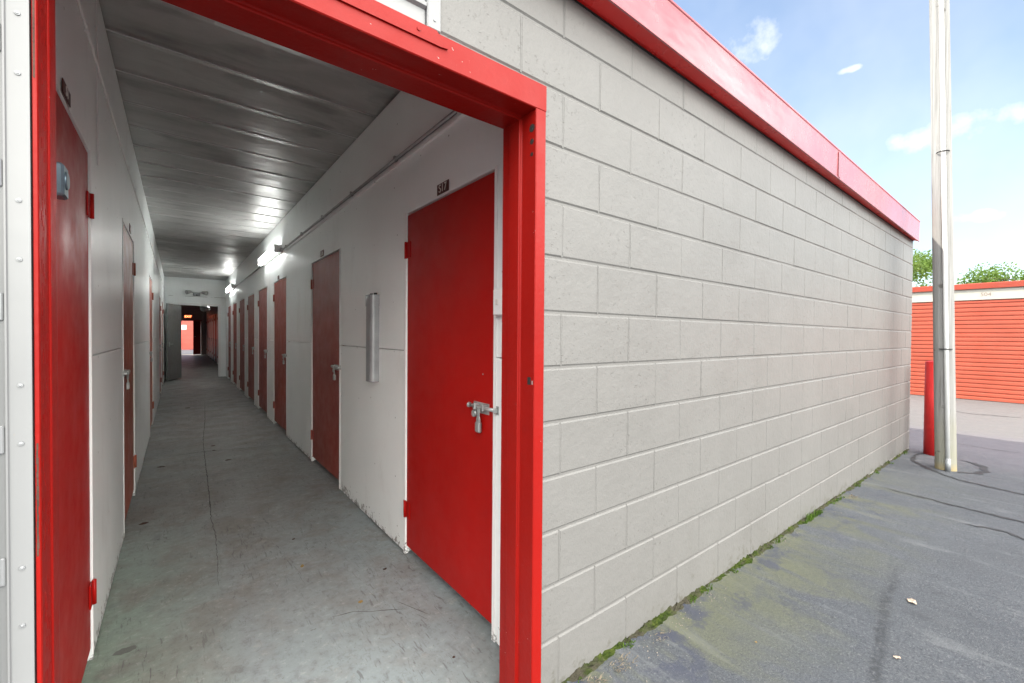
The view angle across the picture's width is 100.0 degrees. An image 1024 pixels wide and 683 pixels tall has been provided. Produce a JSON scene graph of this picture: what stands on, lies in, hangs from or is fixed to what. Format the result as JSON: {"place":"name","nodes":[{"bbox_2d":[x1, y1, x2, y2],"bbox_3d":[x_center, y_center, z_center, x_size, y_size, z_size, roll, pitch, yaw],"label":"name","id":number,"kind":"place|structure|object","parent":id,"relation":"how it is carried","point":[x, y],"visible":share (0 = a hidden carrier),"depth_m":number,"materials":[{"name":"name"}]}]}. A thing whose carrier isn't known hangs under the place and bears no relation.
{"place":"outdoors","nodes":[
{"label":"outdoors","id":0,"kind":"place"},
{"bbox_2d":[81,354,499,682],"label":"floor","id":1,"kind":"structure","parent":0,"point":[267,609],"depth_m":2.45,"materials":[{"name":"paint"}]},
{"bbox_2d":[55,0,164,660],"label":"corridor wall","id":2,"kind":"structure","parent":1,"relation":"on","point":[116,205],"depth_m":2.29,"materials":[{"name":"white paint"}]},
{"bbox_2d":[62,78,70,107],"bbox_3d":[-1.466,-0.818,1.415,0.005,0.044,0.124,0,1,-38],"label":"number plate","id":3,"kind":"object","parent":2,"relation":"attached to","point":[66,93],"visible":1,"depth_m":1.40,"materials":[{"name":"brown plastic"}]},
{"bbox_2d":[56,91,96,682],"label":"unit door","id":4,"kind":"structure","parent":2,"relation":"attached to","point":[75,211],"depth_m":1.54,"materials":[{"name":"red paint"}]},
{"bbox_2d":[96,0,98,165],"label":"cover strip","id":5,"kind":"object","parent":2,"relation":"attached to","point":[97,81],"visible":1,"depth_m":1.97,"materials":[{"name":"white paint"}]},
{"bbox_2d":[76,0,163,286],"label":"wall cable","id":6,"kind":"object","parent":2,"relation":"attached to","point":[86,27],"depth_m":2.21,"materials":[{"name":"white paint"}]},
{"bbox_2d":[123,225,136,518],"bbox_3d":[-2.917,0.220,3.260,0.071,2.081,0.971,0,1,-38],"label":"unit door","id":7,"kind":"structure","parent":2,"relation":"attached to","point":[129,273],"depth_m":3.27,"materials":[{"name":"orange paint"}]},
{"bbox_2d":[149,277,153,427],"bbox_3d":[-5.018,0.152,5.958,0.071,2.054,0.931,0,1,-38],"label":"unit door","id":8,"kind":"structure","parent":2,"relation":"attached to","point":[151,352],"depth_m":5.97,"materials":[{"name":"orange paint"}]},
{"bbox_2d":[159,297,161,390],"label":"unit door","id":9,"kind":"structure","parent":2,"relation":"attached to","point":[160,343],"depth_m":8.96,"materials":[{"name":"red paint"}]},
{"bbox_2d":[162,303,163,383],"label":"unit door","id":10,"kind":"structure","parent":2,"relation":"attached to","point":[162,343],"depth_m":10.65,"materials":[{"name":"red paint"}]},
{"bbox_2d":[112,645,136,655],"bbox_3d":[-1.708,1.363,1.896,0.084,0.002,0.049,0,1,-38],"label":"floor spot","id":11,"kind":"object","parent":1,"relation":"on","point":[124,650],"visible":1,"depth_m":1.89,"materials":[{"name":"grey concrete"}]},
{"bbox_2d":[181,305,206,354],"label":"end wall","id":12,"kind":"structure","parent":1,"relation":"on","point":[196,313],"depth_m":23.70,"materials":[{"name":"grey paint"}]},
{"bbox_2d":[193,321,200,354],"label":"open door","id":13,"kind":"structure","parent":12,"relation":"attached to","point":[196,337],"depth_m":23.47,"materials":[{"name":"red paint"}]},
{"bbox_2d":[164,276,225,378],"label":"partition wall","id":14,"kind":"structure","parent":1,"relation":"on","point":[175,288],"depth_m":12.58,"materials":[{"name":"white paint"}]},
{"bbox_2d":[165,303,180,380],"bbox_3d":[-9.311,0.005,11.836,0.154,2.060,0.900,0,1,-19],"label":"open door","id":15,"kind":"structure","parent":14,"relation":"attached to","point":[173,341],"depth_m":11.75,"materials":[{"name":"grey paint"}]},
{"bbox_2d":[185,290,207,295],"bbox_3d":[-9.111,-1.393,12.416,0.544,0.146,0.170,0,1,-38],"label":"emergency light","id":16,"kind":"object","parent":14,"relation":"attached to","point":[196,293],"visible":1,"depth_m":12.43,"materials":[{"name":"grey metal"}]},
{"bbox_2d":[203,422,218,585],"bbox_3d":[-3.866,1.265,5.420,0.057,0.059,7.544,0,1,-36],"label":"floor crack","id":17,"kind":"object","parent":1,"relation":"on","point":[209,496],"visible":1,"depth_m":3.62,"materials":[{"name":"grey concrete"}]},
{"bbox_2d":[206,306,217,363],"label":"corridor wall","id":18,"kind":"structure","parent":1,"relation":"on","point":[213,310],"depth_m":18.76,"materials":[{"name":"brown paint"}]},
{"bbox_2d":[206,318,207,353],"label":"unit door","id":19,"kind":"structure","parent":18,"relation":"attached to","point":[207,336],"depth_m":23.17,"materials":[{"name":"paint"}]},
{"bbox_2d":[208,317,209,355],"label":"unit door","id":20,"kind":"structure","parent":18,"relation":"attached to","point":[209,335],"depth_m":21.76,"materials":[{"name":"paint"}]},
{"bbox_2d":[210,316,211,356],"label":"unit door","id":21,"kind":"structure","parent":18,"relation":"attached to","point":[211,336],"depth_m":20.48,"materials":[{"name":"paint"}]},
{"bbox_2d":[212,315,213,358],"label":"unit door","id":22,"kind":"structure","parent":18,"relation":"attached to","point":[213,336],"depth_m":19.35,"materials":[{"name":"paint"}]},
{"bbox_2d":[214,314,216,361],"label":"unit door","id":23,"kind":"structure","parent":18,"relation":"attached to","point":[215,320],"depth_m":18.25,"materials":[{"name":"paint"}]},
{"bbox_2d":[139,445,454,657],"bbox_3d":[-3.357,1.289,4.511,1.025,0.066,8.110,0,1,-44],"label":"debris","id":24,"kind":"object","parent":1,"relation":"on","point":[292,539],"visible":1,"depth_m":3.13,"materials":[{"name":"metal"}]},
{"bbox_2d":[226,91,502,645],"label":"corridor wall","id":25,"kind":"structure","parent":1,"relation":"on","point":[365,234],"depth_m":3.19,"materials":[{"name":"white paint"}]},
{"bbox_2d":[228,306,230,377],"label":"unit door","id":26,"kind":"structure","parent":25,"relation":"attached to","point":[229,341],"depth_m":12.05,"materials":[{"name":"red paint"}]},
{"bbox_2d":[225,284,234,292],"bbox_3d":[-7.418,-1.391,11.307,0.100,0.120,1.500,0,1,-38],"label":"wall lamp","id":27,"kind":"object","parent":25,"relation":"attached to","point":[230,288],"visible":1,"depth_m":11.19,"materials":[{"name":"white paint"}]},
{"bbox_2d":[233,303,238,383],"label":"unit door","id":28,"kind":"structure","parent":25,"relation":"attached to","point":[235,342],"depth_m":10.83,"materials":[{"name":"red paint"}]},
{"bbox_2d":[239,299,244,391],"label":"unit door","id":29,"kind":"structure","parent":25,"relation":"attached to","point":[242,356],"depth_m":9.65,"materials":[{"name":"red paint"}]},
{"bbox_2d":[99,0,400,279],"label":"ceiling","id":30,"kind":"structure","parent":25,"relation":"on","point":[242,141],"depth_m":3.23,"materials":[{"name":"metal"}]},
{"bbox_2d":[247,294,254,399],"bbox_3d":[-5.149,0.107,8.495,0.071,2.038,1.016,0,1,-38],"label":"unit door","id":31,"kind":"structure","parent":25,"relation":"attached to","point":[251,347],"depth_m":8.49,"materials":[{"name":"red paint"}]},
{"bbox_2d":[258,288,267,411],"bbox_3d":[-4.238,0.136,7.325,0.071,2.049,0.991,0,1,-38],"label":"unit door","id":32,"kind":"structure","parent":25,"relation":"attached to","point":[263,350],"depth_m":7.30,"materials":[{"name":"red paint"}]},
{"bbox_2d":[258,244,281,265],"bbox_3d":[-3.690,-1.295,6.518,0.100,0.120,1.500,0,1,-38],"label":"wall lamp","id":33,"kind":"object","parent":25,"relation":"attached to","point":[270,254],"visible":1,"depth_m":6.34,"materials":[{"name":"white paint"}]},
{"bbox_2d":[273,278,289,429],"bbox_3d":[-3.285,0.167,6.100,0.071,2.061,0.996,0,1,-38],"label":"unit door","id":34,"kind":"structure","parent":25,"relation":"attached to","point":[280,355],"depth_m":6.09,"materials":[{"name":"red paint"}]},
{"bbox_2d":[311,251,343,479],"bbox_3d":[-1.841,0.214,4.246,0.071,2.080,1.066,0,1,-38],"label":"unit door","id":35,"kind":"structure","parent":25,"relation":"attached to","point":[326,368],"depth_m":4.20,"materials":[{"name":"red paint"}]},
{"bbox_2d":[234,110,456,287],"bbox_3d":[-3.437,-1.264,6.241,0.040,0.060,11.350,0,1,-38],"label":"conduit","id":36,"kind":"object","parent":25,"relation":"attached to","point":[422,138],"visible":0.77,"depth_m":3.01,"materials":[{"name":"grey metal"}]},
{"bbox_2d":[365,293,378,381],"bbox_3d":[-1.018,-0.031,3.117,0.066,0.640,0.127,0,1,-38],"label":"wall channel","id":37,"kind":"object","parent":25,"relation":"attached to","point":[372,334],"depth_m":3.07,"materials":[{"name":"grey metal"}]},
{"bbox_2d":[286,114,465,249],"bbox_3d":[-1.466,-1.175,3.727,0.017,0.028,4.880,0,1,-38],"label":"cable raceway","id":38,"kind":"object","parent":25,"relation":"attached to","point":[437,133],"visible":0.58,"depth_m":2.86,"materials":[{"name":"white paint"}]},
{"bbox_2d":[437,179,448,195],"bbox_3d":[-0.376,-0.836,2.335,0.005,0.058,0.128,0,1,-38],"label":"number plate","id":39,"kind":"object","parent":25,"relation":"attached to","point":[442,187],"visible":1,"depth_m":2.33,"materials":[{"name":"brown plastic"}]},
{"bbox_2d":[403,172,498,623],"bbox_3d":[-0.366,0.261,2.351,0.071,2.098,1.025,0,1,-38],"label":"unit door","id":40,"kind":"structure","parent":25,"relation":"attached to","point":[449,255],"depth_m":2.27,"materials":[{"name":"red paint"}]},
{"bbox_2d":[493,289,501,315],"bbox_3d":[-0.055,-0.174,1.899,0.036,0.115,0.070,0,1,-38],"label":"switch box","id":41,"kind":"object","parent":25,"relation":"attached to","point":[497,302],"visible":0.78,"depth_m":1.89,"materials":[{"name":"white paint"}]},
{"bbox_2d":[334,609,397,616],"bbox_3d":[-0.719,1.370,2.183,0.382,0.001,0.029,0,1,-12],"label":"floor crack","id":42,"kind":"object","parent":1,"relation":"on","point":[367,611],"visible":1,"depth_m":2.18,"materials":[{"name":"grey concrete"}]},
{"bbox_2d":[181,349,1023,682],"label":"asphalt yard","id":43,"kind":"structure","parent":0,"point":[827,593],"depth_m":2.25,"materials":[{"name":"grey asphalt"}]},
{"bbox_2d":[181,321,192,348],"bbox_3d":[-24.898,-0.783,31.984,12.100,2.720,4.120,0,1,-38],"label":"storage row","id":44,"kind":"object","parent":43,"relation":"on","point":[186,334],"visible":0.06,"depth_m":30.79,"materials":[{"name":"orange paint"}]},
{"bbox_2d":[0,0,919,682],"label":"storage building","id":45,"kind":"structure","parent":43,"relation":"on","point":[706,296],"depth_m":1.79,"materials":[{"name":"grey paint"}]},
{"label":"ceiling","id":46,"kind":"structure","parent":45,"relation":"attached to","visible":0},
{"bbox_2d":[200,306,209,311],"bbox_3d":[-10.110,-1.422,14.155,0.299,0.870,0.299,0,1,-38],"label":"dome mirror","id":47,"kind":"object","parent":46,"relation":"hanging from","point":[205,308],"visible":0.69,"depth_m":14.07,"materials":[{"name":"mirror"}]},
{"bbox_2d":[583,494,856,682],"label":"dead straw","id":48,"kind":"object","parent":43,"relation":"on","point":[600,677],"visible":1,"depth_m":1.73,"materials":[{"name":"plant"}]},
{"bbox_2d":[561,449,908,682],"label":"moss","id":49,"kind":"object","parent":43,"relation":"on","point":[586,669],"visible":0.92,"depth_m":2.10,"materials":[{"name":"green plant"}]},
{"bbox_2d":[591,455,910,682],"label":"grit","id":50,"kind":"object","parent":43,"relation":"on","point":[682,625],"visible":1,"depth_m":1.89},
{"bbox_2d":[803,509,825,523],"bbox_3d":[2.244,1.281,3.180,0.372,0.071,0.072,0,1,-38],"label":"grass tuft","id":51,"kind":"object","parent":43,"relation":"on","point":[811,517],"visible":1,"depth_m":3.17,"materials":[{"name":"green plant"}]},
{"bbox_2d":[907,598,916,603],"bbox_3d":[2.024,1.312,2.175,0.035,0.007,0.050,1,1,35],"label":"fallen leaf","id":52,"kind":"object","parent":43,"relation":"on","point":[912,600],"visible":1,"depth_m":2.18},
{"bbox_2d":[912,249,931,284],"bbox_3d":[16.931,-1.515,19.349,4.757,5.448,3.793,1,1,19],"label":"tree","id":53,"kind":"object","parent":43,"relation":"on","point":[922,265],"visible":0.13,"depth_m":18.24,"materials":[{"name":"green plant"}]},
{"bbox_2d":[923,361,933,455],"bbox_3d":[4.953,0.800,5.037,0.176,1.155,0.176,0,1,-38],"label":"bollard","id":54,"kind":"object","parent":43,"relation":"on","point":[928,441],"visible":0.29,"depth_m":5.02,"materials":[{"name":"red metal"}]},
{"bbox_2d":[915,281,969,286],"bbox_3d":[19.319,-0.744,19.574,3.745,3.948,3.019,0,1,-1],"label":"tree","id":55,"kind":"object","parent":43,"relation":"on","point":[922,285],"visible":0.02,"depth_m":19.14,"materials":[{"name":"green plant"}]},
{"bbox_2d":[929,0,956,471],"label":"utility pole","id":56,"kind":"object","parent":43,"relation":"on","point":[945,446],"visible":0.98,"depth_m":4.40,"materials":[{"name":"white metal"}]},
{"bbox_2d":[880,486,1023,521],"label":"pavement seam","id":57,"kind":"object","parent":43,"relation":"on","point":[966,508],"visible":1,"depth_m":3.37,"materials":[{"name":"grey asphalt"}]},
{"bbox_2d":[910,453,1021,493],"bbox_3d":[4.590,1.330,4.092,0.641,0.008,1.998,0,1,-1],"label":"pavement seam","id":58,"kind":"object","parent":43,"relation":"on","point":[913,459],"visible":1,"depth_m":4.27,"materials":[{"name":"grey asphalt"}]},
{"bbox_2d":[910,280,1023,403],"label":"storage row","id":59,"kind":"object","parent":43,"relation":"on","point":[989,341],"visible":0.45,"depth_m":9.32,"materials":[{"name":"beige paint"}]},
{"bbox_2d":[910,298,1023,403],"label":"roll up door","id":60,"kind":"structure","parent":59,"relation":"in","point":[989,334],"depth_m":9.32,"materials":[{"name":"orange metal"}]},
{"bbox_2d":[960,460,989,473],"bbox_3d":[4.846,1.328,4.504,0.689,0.004,0.234,0,1,-42],"label":"pavement seam","id":61,"kind":"object","parent":43,"relation":"on","point":[983,468],"visible":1,"depth_m":4.46,"materials":[{"name":"grey asphalt"}]},
{"bbox_2d":[956,261,1023,283],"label":"tree","id":62,"kind":"object","parent":43,"relation":"on","point":[987,277],"visible":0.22,"depth_m":18.53,"materials":[{"name":"green plant"}]},
{"bbox_2d":[968,524,1023,539],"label":"pavement seam","id":63,"kind":"object","parent":43,"relation":"on","point":[1010,533],"visible":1,"depth_m":3.01,"materials":[{"name":"grey asphalt"}]},
{"bbox_2d":[181,0,1023,354],"label":"sky","id":64,"kind":"structure","parent":0,"point":[858,71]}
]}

